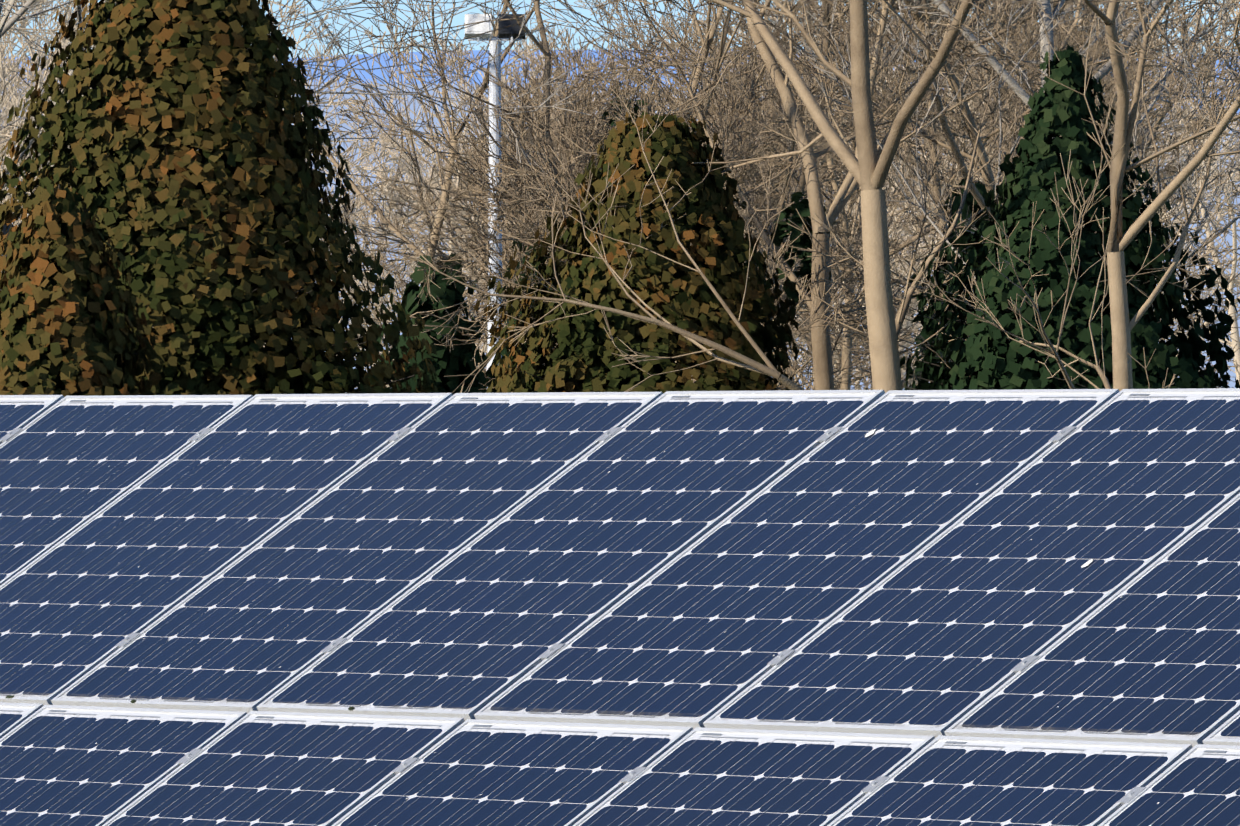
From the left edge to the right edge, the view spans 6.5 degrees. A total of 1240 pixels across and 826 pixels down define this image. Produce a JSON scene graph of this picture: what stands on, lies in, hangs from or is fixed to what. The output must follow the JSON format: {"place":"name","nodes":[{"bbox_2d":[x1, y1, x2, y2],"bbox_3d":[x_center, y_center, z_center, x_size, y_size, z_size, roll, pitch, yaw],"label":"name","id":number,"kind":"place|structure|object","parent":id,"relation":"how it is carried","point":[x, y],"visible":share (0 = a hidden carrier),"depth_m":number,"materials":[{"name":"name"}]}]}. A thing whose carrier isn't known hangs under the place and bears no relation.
{"place":"outdoors","nodes":[
{"label":"outdoors","id":0,"kind":"place"},
{"bbox_2d":[0,81,1239,392],"bbox_3d":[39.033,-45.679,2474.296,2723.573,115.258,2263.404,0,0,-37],"label":"hills","id":1,"kind":"structure","parent":0,"point":[418,127],"depth_m":2793.83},
{"bbox_2d":[0,49,1239,112],"bbox_3d":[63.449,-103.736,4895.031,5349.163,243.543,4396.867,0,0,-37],"label":"hills","id":2,"kind":"structure","parent":0,"point":[366,75],"depth_m":5966.48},
{"bbox_2d":[1,0,1239,57],"label":"sky","id":3,"kind":"structure","parent":0,"point":[459,19],"materials":[{"name":"blue"}]},
{"bbox_3d":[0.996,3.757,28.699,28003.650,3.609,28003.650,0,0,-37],"label":"ground","id":4,"kind":"structure","parent":0,"visible":0},
{"bbox_2d":[3,224,17,255],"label":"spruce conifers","id":5,"kind":"object","parent":4,"relation":"on","point":[5,232],"depth_m":239.32,"materials":[{"name":"green plant"}]},
{"bbox_2d":[0,0,801,396],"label":"evergreen trees","id":6,"kind":"object","parent":4,"relation":"on","point":[170,230],"visible":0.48,"depth_m":155.75,"materials":[{"name":"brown plant"}]},
{"bbox_2d":[465,14,525,387],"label":"floodlight mast","id":7,"kind":"object","parent":4,"relation":"on","point":[511,33],"visible":0.35,"depth_m":200.19,"materials":[{"name":"metal"}]},
{"bbox_2d":[0,0,1239,389],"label":"bare trees","id":8,"kind":"object","parent":4,"relation":"on","point":[20,86],"visible":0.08,"depth_m":434.63,"materials":[{"name":"brown plant"}]},
{"bbox_2d":[0,0,1239,298],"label":"birches","id":9,"kind":"object","parent":4,"relation":"on","point":[6,24],"visible":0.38,"depth_m":188.91,"materials":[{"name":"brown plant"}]},
{"bbox_2d":[55,0,1239,393],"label":"bare trees","id":10,"kind":"object","parent":4,"relation":"on","point":[805,162],"visible":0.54,"depth_m":191.42,"materials":[{"name":"beige plant"}]},
{"bbox_2d":[375,44,1239,394],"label":"evergreens","id":11,"kind":"object","parent":4,"relation":"on","point":[1051,132],"visible":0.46,"depth_m":179.16,"materials":[{"name":"green plant"}]},
{"bbox_3d":[1.864,2.779,28.662,9.114,5.446,23.300,0,0,-37],"label":"house","id":12,"kind":"object","parent":4,"relation":"on","visible":0},
{"bbox_2d":[0,388,1239,825],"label":"solar panels","id":13,"kind":"object","parent":12,"relation":"on","point":[822,608],"visible":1,"depth_m":29.13,"materials":[{"name":"photovoltaic silicon cells"},{"name":"glass"},{"name":"aluminium"}]}
]}

